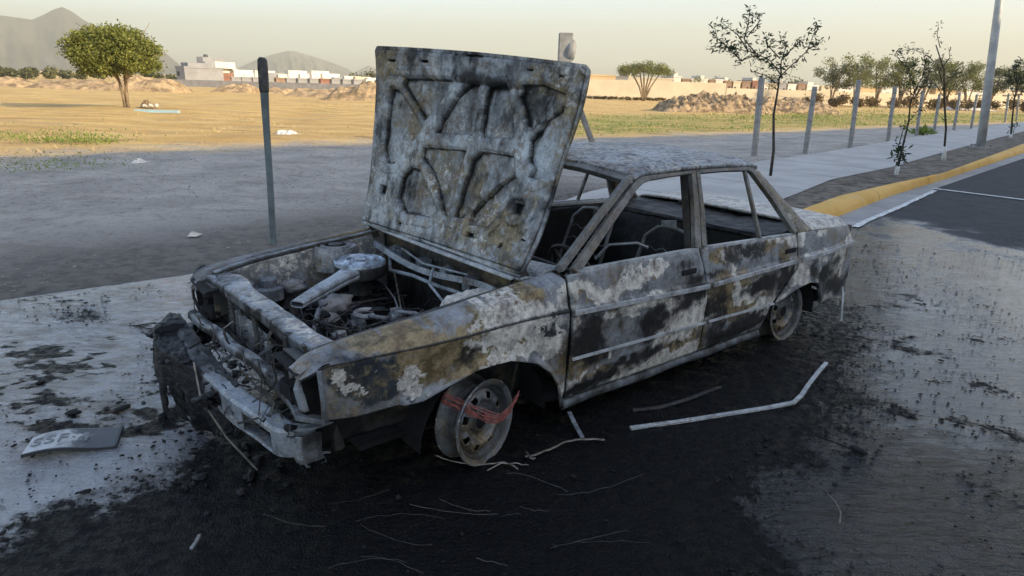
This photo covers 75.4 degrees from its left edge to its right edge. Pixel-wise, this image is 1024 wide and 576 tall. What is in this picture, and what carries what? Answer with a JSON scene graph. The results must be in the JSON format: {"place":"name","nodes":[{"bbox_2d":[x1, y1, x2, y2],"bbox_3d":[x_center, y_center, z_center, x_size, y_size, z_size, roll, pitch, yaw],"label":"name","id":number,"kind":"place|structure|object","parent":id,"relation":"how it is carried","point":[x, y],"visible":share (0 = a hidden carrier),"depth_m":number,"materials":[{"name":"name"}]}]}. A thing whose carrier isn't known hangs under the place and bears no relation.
{"place":"outdoors","nodes":[
{"label":"outdoors","id":0,"kind":"place"},
{"bbox_2d":[0,7,180,74],"bbox_3d":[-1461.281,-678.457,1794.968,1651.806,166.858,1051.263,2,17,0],"label":"mountain","id":1,"kind":"structure","parent":0,"point":[24,43],"depth_m":1600.52,"materials":[{"name":"stone"}]},
{"bbox_2d":[237,51,354,75],"bbox_3d":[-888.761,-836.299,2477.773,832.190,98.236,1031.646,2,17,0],"label":"mountain","id":2,"kind":"structure","parent":0,"point":[281,62],"depth_m":2328.88,"materials":[{"name":"stone"}]},
{"bbox_2d":[354,66,375,75],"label":"mountain","id":3,"kind":"structure","parent":0,"point":[362,70],"depth_m":2806.13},
{"bbox_2d":[0,158,1023,575],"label":"road","id":4,"kind":"structure","parent":0,"point":[80,364],"depth_m":2.80,"materials":[{"name":"asphalt"}]},
{"bbox_2d":[20,425,123,457],"bbox_3d":[-1.882,0.656,2.850,0.345,0.045,0.159,-4,18,-18],"label":"number plate","id":5,"kind":"object","parent":4,"relation":"on","point":[86,439],"visible":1,"depth_m":2.84,"materials":[{"name":"grey"}]},
{"bbox_2d":[65,409,81,414],"bbox_3d":[-2.052,0.581,3.099,0.069,0.022,0.051,-8,20,-28],"label":"char lump","id":6,"kind":"object","parent":4,"relation":"on","point":[73,411],"visible":1,"depth_m":3.09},
{"bbox_2d":[114,404,130,411],"bbox_3d":[-1.855,0.570,3.155,0.045,0.019,0.084,10,19,26],"label":"char lump","id":7,"kind":"object","parent":4,"relation":"on","point":[121,408],"visible":1,"depth_m":3.14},
{"bbox_2d":[189,534,200,549],"bbox_3d":[-1.073,0.861,2.252,0.018,0.015,0.074,1,17,-3],"label":"bone shaped scrap","id":8,"kind":"object","parent":4,"relation":"on","point":[195,543],"visible":1,"depth_m":2.24,"materials":[{"name":"metal"}]},
{"bbox_2d":[263,473,646,573],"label":"tyre cord strands","id":9,"kind":"object","parent":4,"relation":"on","point":[465,513],"visible":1,"depth_m":2.41,"materials":[{"name":"metal"}]},
{"bbox_2d":[436,455,517,468],"bbox_3d":[-0.148,0.730,2.772,0.359,0.013,0.047,4,17,7],"label":"loose wire","id":10,"kind":"object","parent":4,"relation":"on","point":[476,464],"visible":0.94,"depth_m":2.77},
{"bbox_2d":[141,46,854,526],"bbox_3d":[0.286,-0.450,3.801,4.342,1.734,1.643,-12,22,-37],"label":"burnt car","id":11,"kind":"object","parent":4,"relation":"on","point":[471,262],"visible":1,"depth_m":3.14,"materials":[{"name":"paint"}]},
{"bbox_2d":[441,390,519,423],"bbox_3d":[-0.111,0.481,2.697,0.337,0.131,0.143,-5,18,-20],"label":"red wire bundle","id":12,"kind":"object","parent":11,"relation":"attached to","point":[475,415],"visible":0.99,"depth_m":2.67,"materials":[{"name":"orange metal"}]},
{"bbox_2d":[0,235,1023,575],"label":"soot crumbs","id":13,"kind":"object","parent":4,"relation":"on","point":[398,497],"visible":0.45,"depth_m":3.03,"materials":[{"name":"black"}]},
{"bbox_2d":[525,438,604,457],"bbox_3d":[0.228,0.694,2.924,0.397,0.017,0.053,-6,19,-24],"label":"loose wire","id":14,"kind":"object","parent":4,"relation":"on","point":[555,446],"visible":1,"depth_m":2.94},
{"bbox_2d":[567,411,583,437],"bbox_3d":[0.297,0.633,3.077,0.027,0.053,0.167,-4,18,-17],"label":"sheet splinter","id":15,"kind":"object","parent":4,"relation":"on","point":[575,425],"visible":0.92,"depth_m":3.09,"materials":[{"name":"metal"}]},
{"bbox_2d":[632,386,721,411],"bbox_3d":[0.867,0.574,3.402,0.604,0.010,0.057,-8,19,-28],"label":"trim strip","id":16,"kind":"object","parent":4,"relation":"on","point":[678,401],"depth_m":3.37,"materials":[{"name":"metal"}]},
{"bbox_2d":[629,361,827,429],"bbox_3d":[1.267,0.573,3.404,1.540,0.037,0.260,-9,20,-31],"label":"trim strip","id":17,"kind":"object","parent":4,"relation":"on","point":[800,396],"depth_m":3.28,"materials":[{"name":"metal"}]},
{"bbox_2d":[803,416,861,455],"bbox_3d":[1.449,0.685,3.063,0.069,0.013,0.361,-4,18,-18],"label":"loose wire","id":18,"kind":"object","parent":4,"relation":"on","point":[829,440],"visible":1,"depth_m":3.03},
{"bbox_2d":[849,445,867,454],"bbox_3d":[1.553,0.727,2.969,0.048,0.020,0.076,-10,21,-34],"label":"char lump","id":19,"kind":"object","parent":4,"relation":"on","point":[859,450],"visible":0.93,"depth_m":2.96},
{"bbox_2d":[853,190,936,226],"bbox_3d":[5.662,-1.198,9.607,0.107,0.001,4.602,16,22,39],"label":"painted line","id":20,"kind":"object","parent":4,"relation":"on","point":[861,223],"visible":0.99,"depth_m":9.15,"materials":[{"name":"white paint"}]},
{"bbox_2d":[784,131,1023,208],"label":"planting strip","id":21,"kind":"object","parent":4,"relation":"on","point":[919,168],"visible":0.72,"depth_m":12.62,"materials":[{"name":"soil"}]},
{"bbox_2d":[887,42,934,174],"bbox_3d":[7.137,-3.215,12.097,0.924,2.396,0.428,2,17,0],"label":"sapling","id":22,"kind":"object","parent":21,"relation":"on","point":[899,149],"visible":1,"depth_m":11.97,"materials":[{"name":"green plant"}]},
{"bbox_2d":[907,20,964,161],"bbox_3d":[9.246,-4.298,14.716,1.442,3.059,0.431,2,17,0],"label":"sapling","id":23,"kind":"object","parent":21,"relation":"on","point":[944,150],"visible":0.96,"depth_m":14.63,"materials":[{"name":"green plant"}]},
{"bbox_2d":[967,0,1003,148],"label":"street lamp","id":24,"kind":"object","parent":21,"relation":"on","point":[988,84],"visible":0.88,"depth_m":18.98,"materials":[{"name":"metal"}]},
{"bbox_2d":[1002,56,1023,137],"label":"sapling","id":25,"kind":"object","parent":21,"relation":"on","point":[1010,80],"visible":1,"depth_m":24.48,"materials":[{"name":"green plant"}]},
{"bbox_2d":[804,144,1023,216],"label":"kerb","id":26,"kind":"structure","parent":4,"relation":"on","point":[840,205],"depth_m":10.49,"materials":[{"name":"yellow paint"}]},
{"bbox_2d":[838,153,1023,224],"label":"gutter","id":27,"kind":"object","parent":4,"relation":"on","point":[853,217],"visible":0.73,"depth_m":10.45,"materials":[{"name":"concrete"}]},
{"bbox_2d":[932,188,1023,199],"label":"painted line","id":28,"kind":"object","parent":4,"relation":"on","point":[977,193],"visible":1,"depth_m":10.98,"materials":[{"name":"white paint"}]},
{"bbox_2d":[0,70,1023,299],"bbox_3d":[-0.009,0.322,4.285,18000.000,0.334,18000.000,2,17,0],"label":"ground","id":29,"kind":"structure","parent":0,"point":[50,231],"depth_m":11.83,"materials":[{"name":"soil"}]},
{"bbox_2d":[0,76,35,86],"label":"earth mound","id":30,"kind":"object","parent":29,"relation":"on","point":[7,81],"visible":0.82,"depth_m":62.16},
{"bbox_2d":[0,123,37,140],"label":"weed clump","id":31,"kind":"object","parent":29,"relation":"on","point":[14,135],"visible":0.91,"depth_m":15.41,"materials":[{"name":"green plant"}]},
{"bbox_2d":[0,150,96,176],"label":"weed clump","id":32,"kind":"object","parent":29,"relation":"on","point":[36,165],"visible":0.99,"depth_m":10.75,"materials":[{"name":"green plant"}]},
{"bbox_2d":[0,122,101,142],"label":"weed clump","id":33,"kind":"object","parent":29,"relation":"on","point":[47,137],"visible":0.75,"depth_m":14.92,"materials":[{"name":"green plant"}]},
{"bbox_2d":[0,65,105,79],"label":"scrub belt","id":34,"kind":"object","parent":29,"relation":"on","point":[32,72],"visible":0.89,"depth_m":123.70,"materials":[{"name":"green plant"}]},
{"bbox_2d":[22,78,110,89],"bbox_3d":[-40.208,-18.946,61.495,7.786,1.060,6.000,2,17,0],"label":"earth mound","id":35,"kind":"object","parent":29,"relation":"on","point":[80,84],"visible":0.82,"depth_m":59.44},
{"bbox_2d":[10,119,165,144],"bbox_3d":[-9.848,-3.532,14.924,4.120,0.604,1.992,2,17,0],"label":"weed clump","id":36,"kind":"object","parent":29,"relation":"on","point":[78,139],"visible":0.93,"depth_m":14.90,"materials":[{"name":"green plant"}]},
{"bbox_2d":[1,143,174,169],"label":"weed clump","id":37,"kind":"object","parent":29,"relation":"on","point":[81,159],"visible":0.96,"depth_m":11.18,"materials":[{"name":"green plant"}]},
{"bbox_2d":[66,132,140,143],"bbox_3d":[-9.298,-3.441,15.167,1.714,0.274,0.976,2,17,0],"label":"weed clump","id":38,"kind":"object","parent":29,"relation":"on","point":[106,138],"visible":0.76,"depth_m":15.10,"materials":[{"name":"green plant"}]},
{"bbox_2d":[55,18,167,107],"bbox_3d":[-16.656,-9.326,27.888,3.875,3.753,4.152,2,17,0],"label":"mesquite tree","id":39,"kind":"object","parent":29,"relation":"on","point":[111,51],"visible":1,"depth_m":26.69,"materials":[{"name":"green plant"}]},
{"bbox_2d":[102,75,193,92],"bbox_3d":[-32.586,-18.334,59.522,5.795,1.477,6.000,2,17,0],"label":"earth mound","id":40,"kind":"object","parent":29,"relation":"on","point":[139,83],"visible":0.91,"depth_m":57.76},
{"bbox_2d":[122,72,176,78],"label":"scrub belt","id":41,"kind":"object","parent":29,"relation":"on","point":[167,76],"visible":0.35,"depth_m":118.54,"materials":[{"name":"green plant"}]},
{"bbox_2d":[140,98,159,108],"bbox_3d":[-16.046,-8.171,29.407,0.802,0.516,1.000,2,17,0],"label":"rubble pile","id":42,"kind":"object","parent":29,"relation":"on","point":[146,102],"visible":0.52,"depth_m":29.22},
{"bbox_2d":[134,109,179,112],"bbox_3d":[-14.320,-7.117,26.737,1.771,0.130,0.160,2,17,0],"label":"blue board","id":43,"kind":"object","parent":29,"relation":"on","point":[163,111],"visible":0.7,"depth_m":26.66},
{"bbox_2d":[174,62,223,80],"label":"house","id":44,"kind":"structure","parent":29,"relation":"on","point":[195,71],"depth_m":94.23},
{"bbox_2d":[196,54,236,72],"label":"house","id":45,"kind":"structure","parent":29,"relation":"on","point":[220,63],"depth_m":97.94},
{"bbox_2d":[223,73,232,80],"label":"house","id":46,"kind":"structure","parent":29,"relation":"on","point":[226,77],"depth_m":99.62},
{"bbox_2d":[211,83,259,92],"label":"earth mound","id":47,"kind":"object","parent":29,"relation":"on","point":[244,88],"visible":0.94,"depth_m":65.59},
{"bbox_2d":[229,70,252,80],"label":"house","id":48,"kind":"structure","parent":29,"relation":"on","point":[238,75],"depth_m":100.92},
{"bbox_2d":[241,74,253,80],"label":"house","id":49,"kind":"structure","parent":29,"relation":"on","point":[246,77],"depth_m":101.96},
{"bbox_2d":[251,70,274,81],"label":"house","id":50,"kind":"structure","parent":29,"relation":"on","point":[255,77],"depth_m":102.90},
{"bbox_2d":[172,79,358,89],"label":"wall","id":51,"kind":"structure","parent":29,"relation":"on","point":[216,83],"depth_m":91.49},
{"bbox_2d":[257,57,276,244],"bbox_3d":[-2.299,-1.254,6.264,0.102,1.756,0.054,2,17,0],"label":"steel post","id":52,"kind":"object","parent":29,"relation":"on","point":[262,69],"visible":0.97,"depth_m":6.20,"materials":[{"name":"metal"}]},
{"bbox_2d":[259,87,292,94],"bbox_3d":[-22.203,-18.875,63.448,2.460,0.777,6.000,2,17,0],"label":"earth mound","id":53,"kind":"object","parent":29,"relation":"on","point":[275,91],"visible":0.66,"depth_m":61.84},
{"bbox_2d":[268,73,284,81],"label":"house","id":54,"kind":"structure","parent":29,"relation":"on","point":[271,76],"depth_m":104.79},
{"bbox_2d":[274,74,286,81],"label":"house","id":55,"kind":"structure","parent":29,"relation":"on","point":[280,77],"depth_m":105.53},
{"bbox_2d":[276,130,300,134],"bbox_3d":[-5.972,-4.216,18.082,1.057,0.190,1.100,2,17,0],"label":"rubbish heap","id":56,"kind":"object","parent":29,"relation":"on","point":[288,132],"visible":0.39,"depth_m":17.92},
{"bbox_2d":[284,70,306,82],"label":"house","id":57,"kind":"structure","parent":29,"relation":"on","point":[292,75],"depth_m":107.00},
{"bbox_2d":[296,73,309,82],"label":"house","id":58,"kind":"structure","parent":29,"relation":"on","point":[301,78],"depth_m":108.03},
{"bbox_2d":[0,137,607,294],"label":"pebbles","id":59,"kind":"object","parent":29,"relation":"on","point":[193,193],"visible":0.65,"depth_m":9.81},
{"bbox_2d":[285,88,333,96],"bbox_3d":[-16.323,-16.970,57.704,5.874,0.847,6.000,2,17,0],"label":"earth mound","id":60,"kind":"object","parent":29,"relation":"on","point":[302,92],"visible":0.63,"depth_m":55.92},
{"bbox_2d":[307,71,328,82],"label":"house","id":61,"kind":"structure","parent":29,"relation":"on","point":[314,76],"depth_m":109.39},
{"bbox_2d":[319,73,339,83],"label":"house","id":62,"kind":"structure","parent":29,"relation":"on","point":[325,78],"depth_m":110.78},
{"bbox_2d":[330,77,341,83],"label":"house","id":63,"kind":"structure","parent":29,"relation":"on","point":[335,80],"depth_m":111.75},
{"bbox_2d":[322,81,375,100],"bbox_3d":[-11.377,-15.703,52.818,6.410,1.580,6.000,2,17,0],"label":"earth mound","id":64,"kind":"object","parent":29,"relation":"on","point":[363,91],"visible":0.52,"depth_m":50.72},
{"bbox_2d":[340,76,360,83],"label":"house","id":65,"kind":"structure","parent":29,"relation":"on","point":[346,80],"depth_m":113.01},
{"bbox_2d":[351,76,370,83],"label":"house","id":66,"kind":"structure","parent":29,"relation":"on","point":[357,80],"depth_m":114.15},
{"bbox_2d":[348,68,375,77],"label":"roof bush","id":67,"kind":"object","parent":29,"relation":"on","point":[372,74],"visible":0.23,"depth_m":133.69,"materials":[{"name":"green plant"}]},
{"bbox_2d":[558,32,594,141],"bbox_3d":[1.614,-4.661,16.165,0.464,2.768,2.439,9,18,22],"label":"corner post","id":68,"kind":"object","parent":29,"relation":"on","point":[566,47],"visible":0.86,"depth_m":14.83,"materials":[{"name":"concrete"}]},
{"bbox_2d":[590,74,615,79],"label":"house","id":69,"kind":"structure","parent":29,"relation":"on","point":[605,77],"depth_m":104.94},
{"bbox_2d":[586,95,666,100],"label":"dry brush","id":70,"kind":"object","parent":29,"relation":"on","point":[625,97],"visible":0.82,"depth_m":83.88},
{"bbox_2d":[616,59,675,100],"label":"tree","id":71,"kind":"object","parent":29,"relation":"on","point":[635,68],"visible":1,"depth_m":79.33,"materials":[{"name":"green plant"}]},
{"bbox_2d":[626,75,672,81],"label":"house","id":72,"kind":"structure","parent":29,"relation":"on","point":[653,79],"depth_m":108.88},
{"bbox_2d":[587,79,726,99],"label":"perimeter wall","id":73,"kind":"structure","parent":29,"relation":"on","point":[667,90],"depth_m":91.68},
{"bbox_2d":[661,73,681,81],"bbox_3d":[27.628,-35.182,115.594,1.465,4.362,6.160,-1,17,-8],"label":"house","id":74,"kind":"structure","parent":29,"relation":"on","point":[676,77],"depth_m":112.49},
{"bbox_2d":[651,90,769,114],"bbox_3d":[14.352,-13.516,48.028,7.669,1.656,5.000,2,17,0],"label":"debris mound","id":75,"kind":"object","parent":29,"relation":"on","point":[703,101],"visible":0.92,"depth_m":46.40,"materials":[{"name":"stone"}]},
{"bbox_2d":[715,78,732,87],"bbox_3d":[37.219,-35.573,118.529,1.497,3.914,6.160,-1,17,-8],"label":"house","id":76,"kind":"structure","parent":29,"relation":"on","point":[729,84],"depth_m":115.54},
{"bbox_2d":[731,81,741,87],"bbox_3d":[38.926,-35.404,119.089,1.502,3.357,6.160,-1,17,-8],"label":"house","id":77,"kind":"structure","parent":29,"relation":"on","point":[736,84],"depth_m":115.93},
{"bbox_2d":[740,81,751,88],"bbox_3d":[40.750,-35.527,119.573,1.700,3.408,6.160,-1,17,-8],"label":"house","id":78,"kind":"structure","parent":29,"relation":"on","point":[745,84],"depth_m":116.44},
{"bbox_2d":[742,78,757,88],"bbox_3d":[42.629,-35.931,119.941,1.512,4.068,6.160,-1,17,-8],"label":"house","id":79,"kind":"structure","parent":29,"relation":"on","point":[754,84],"depth_m":117.09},
{"bbox_2d":[722,107,790,120],"bbox_3d":[13.547,-9.495,36.084,4.460,0.800,2.303,2,17,0],"label":"weed clump","id":80,"kind":"object","parent":29,"relation":"on","point":[753,115],"visible":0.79,"depth_m":36.32,"materials":[{"name":"green plant"}]},
{"bbox_2d":[751,77,764,155],"bbox_3d":[5.723,-3.894,15.445,0.178,1.940,0.161,-12,22,-38],"label":"fence post","id":81,"kind":"object","parent":29,"relation":"on","point":[758,111],"visible":0.78,"depth_m":15.39,"materials":[{"name":"concrete"}]},
{"bbox_2d":[764,73,781,89],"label":"feathery tree","id":82,"kind":"object","parent":29,"relation":"on","point":[772,78],"visible":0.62,"depth_m":101.05,"materials":[{"name":"green plant"}]},
{"bbox_2d":[765,80,786,89],"bbox_3d":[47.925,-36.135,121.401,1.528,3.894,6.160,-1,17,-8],"label":"house","id":83,"kind":"structure","parent":29,"relation":"on","point":[782,86],"depth_m":118.40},
{"bbox_2d":[786,84,796,89],"bbox_3d":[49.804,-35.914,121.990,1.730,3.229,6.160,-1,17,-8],"label":"house","id":84,"kind":"structure","parent":29,"relation":"on","point":[790,86],"depth_m":118.86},
{"bbox_2d":[787,83,806,89],"bbox_3d":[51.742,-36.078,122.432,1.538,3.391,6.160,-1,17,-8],"label":"house","id":85,"kind":"structure","parent":29,"relation":"on","point":[800,86],"depth_m":119.31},
{"bbox_2d":[755,96,840,115],"bbox_3d":[21.389,-14.337,51.897,7.516,1.338,5.000,2,17,0],"label":"debris mound","id":86,"kind":"object","parent":29,"relation":"on","point":[792,105],"visible":0.66,"depth_m":50.19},
{"bbox_2d":[577,112,1022,135],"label":"green grass","id":87,"kind":"structure","parent":29,"relation":"on","point":[731,121],"depth_m":36.13,"materials":[{"name":"green plant"}]},
{"bbox_2d":[796,82,819,90],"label":"house","id":88,"kind":"structure","parent":29,"relation":"on","point":[809,86],"depth_m":119.88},
{"bbox_2d":[802,87,817,153],"bbox_3d":[7.468,-4.122,16.620,0.134,1.780,0.136,18,23,42],"label":"fence post","id":89,"kind":"object","parent":29,"relation":"on","point":[809,120],"visible":0.82,"depth_m":16.58,"materials":[{"name":"concrete"}]},
{"bbox_2d":[792,108,844,122],"bbox_3d":[17.801,-9.679,37.058,3.951,0.913,3.031,9,18,22],"label":"weed clump","id":90,"kind":"object","parent":29,"relation":"on","point":[832,119],"visible":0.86,"depth_m":37.06,"materials":[{"name":"green plant"}]},
{"bbox_2d":[813,62,867,98],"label":"feathery tree","id":91,"kind":"object","parent":29,"relation":"on","point":[837,83],"visible":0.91,"depth_m":87.34,"materials":[{"name":"green plant"}]},
{"bbox_2d":[822,51,883,97],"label":"feathery tree","id":92,"kind":"object","parent":29,"relation":"on","point":[854,75],"visible":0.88,"depth_m":86.05,"materials":[{"name":"green plant"}]},
{"bbox_2d":[848,80,860,147],"bbox_3d":[9.900,-4.960,19.162,0.185,2.020,0.186,16,22,40],"label":"fence post","id":93,"kind":"object","parent":29,"relation":"on","point":[854,112],"visible":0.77,"depth_m":19.11,"materials":[{"name":"concrete"}]},
{"bbox_2d":[852,84,877,92],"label":"house","id":94,"kind":"structure","parent":29,"relation":"on","point":[862,89],"depth_m":121.39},
{"bbox_2d":[725,88,1023,108],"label":"perimeter wall","id":95,"kind":"structure","parent":29,"relation":"on","point":[795,94],"depth_m":97.42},
{"bbox_2d":[855,55,907,106],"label":"feathery tree","id":96,"kind":"object","parent":29,"relation":"on","point":[879,84],"visible":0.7,"depth_m":87.41,"materials":[{"name":"green plant"}]},
{"bbox_2d":[877,87,898,92],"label":"house","id":97,"kind":"structure","parent":29,"relation":"on","point":[888,90],"depth_m":121.81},
{"bbox_2d":[886,87,896,141],"bbox_3d":[12.747,-5.773,22.272,0.245,1.900,0.156,2,17,0],"label":"fence post","id":98,"kind":"object","parent":29,"relation":"on","point":[892,106],"visible":0.81,"depth_m":22.22,"materials":[{"name":"concrete"}]},
{"bbox_2d":[880,58,926,107],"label":"feathery tree","id":99,"kind":"object","parent":29,"relation":"on","point":[900,83],"visible":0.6,"depth_m":87.25,"materials":[{"name":"green plant"}]},
{"bbox_2d":[802,92,1023,111],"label":"dry brush","id":100,"kind":"object","parent":29,"relation":"on","point":[873,101],"visible":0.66,"depth_m":77.42,"materials":[{"name":"plant"}]},
{"bbox_2d":[915,90,923,135],"bbox_3d":[15.755,-6.687,25.626,0.239,1.840,0.149,2,17,0],"label":"fence post","id":101,"kind":"object","parent":29,"relation":"on","point":[918,115],"visible":0.77,"depth_m":25.59,"materials":[{"name":"concrete"}]},
{"bbox_2d":[903,124,937,135],"bbox_3d":[16.515,-6.248,26.770,1.010,0.866,0.994,-4,18,-18],"label":"weed clump","id":102,"kind":"object","parent":29,"relation":"on","point":[924,130],"visible":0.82,"depth_m":26.60,"materials":[{"name":"green plant"}]},
{"bbox_2d":[901,56,961,106],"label":"feathery tree","id":103,"kind":"object","parent":29,"relation":"on","point":[932,76],"visible":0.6,"depth_m":85.98,"materials":[{"name":"green plant"}]},
{"bbox_2d":[933,94,940,131],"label":"fence post","id":104,"kind":"object","parent":29,"relation":"on","point":[936,115],"visible":0.79,"depth_m":28.50,"materials":[{"name":"concrete"}]},
{"bbox_2d":[926,85,955,94],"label":"house","id":105,"kind":"structure","parent":29,"relation":"on","point":[936,92],"depth_m":123.01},
{"bbox_2d":[920,60,982,98],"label":"feathery tree","id":106,"kind":"object","parent":29,"relation":"on","point":[954,66],"visible":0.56,"depth_m":86.40,"materials":[{"name":"green plant"}]},
{"bbox_2d":[952,93,961,129],"bbox_3d":[20.557,-8.078,30.627,0.217,1.820,0.149,2,17,0],"label":"fence post","id":107,"kind":"object","parent":29,"relation":"on","point":[956,112],"visible":0.81,"depth_m":30.58,"materials":[{"name":"concrete"}]},
{"bbox_2d":[955,89,982,95],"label":"house","id":108,"kind":"structure","parent":29,"relation":"on","point":[973,93],"depth_m":123.45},
{"bbox_2d":[948,60,997,100],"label":"feathery tree","id":109,"kind":"object","parent":29,"relation":"on","point":[977,68],"visible":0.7,"depth_m":86.80,"materials":[{"name":"green plant"}]},
{"bbox_2d":[970,94,977,128],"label":"fence post","id":110,"kind":"object","parent":29,"relation":"on","point":[974,110],"visible":0.82,"depth_m":32.91,"materials":[{"name":"concrete"}]},
{"bbox_2d":[969,67,1014,101],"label":"feathery tree","id":111,"kind":"object","parent":29,"relation":"on","point":[1002,84],"visible":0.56,"depth_m":86.40,"materials":[{"name":"green plant"}]},
{"bbox_2d":[1004,93,1009,121],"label":"fence post","id":112,"kind":"object","parent":29,"relation":"on","point":[1006,109],"visible":0.81,"depth_m":42.46,"materials":[{"name":"concrete"}]},
{"bbox_2d":[995,90,1023,96],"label":"house","id":113,"kind":"structure","parent":29,"relation":"on","point":[1005,93],"depth_m":123.80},
{"bbox_2d":[1000,65,1023,109],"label":"feathery tree","id":114,"kind":"object","parent":29,"relation":"on","point":[1009,73],"visible":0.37,"depth_m":87.07,"materials":[{"name":"green plant"}]},
{"bbox_2d":[0,0,1023,89],"label":"sky","id":115,"kind":"structure","parent":0,"point":[607,34],"materials":[{"name":"grey"}]},
{"bbox_2d":[567,122,1023,202],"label":"sidewalk","id":116,"kind":"structure","parent":0,"point":[793,175],"depth_m":13.23,"materials":[{"name":"concrete"}]},
{"bbox_2d":[706,4,829,175],"bbox_3d":[4.210,-3.258,11.216,1.995,2.834,0.487,2,17,0],"label":"sapling","id":117,"kind":"object","parent":116,"relation":"on","point":[730,48],"visible":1,"depth_m":10.98,"materials":[{"name":"green plant"}]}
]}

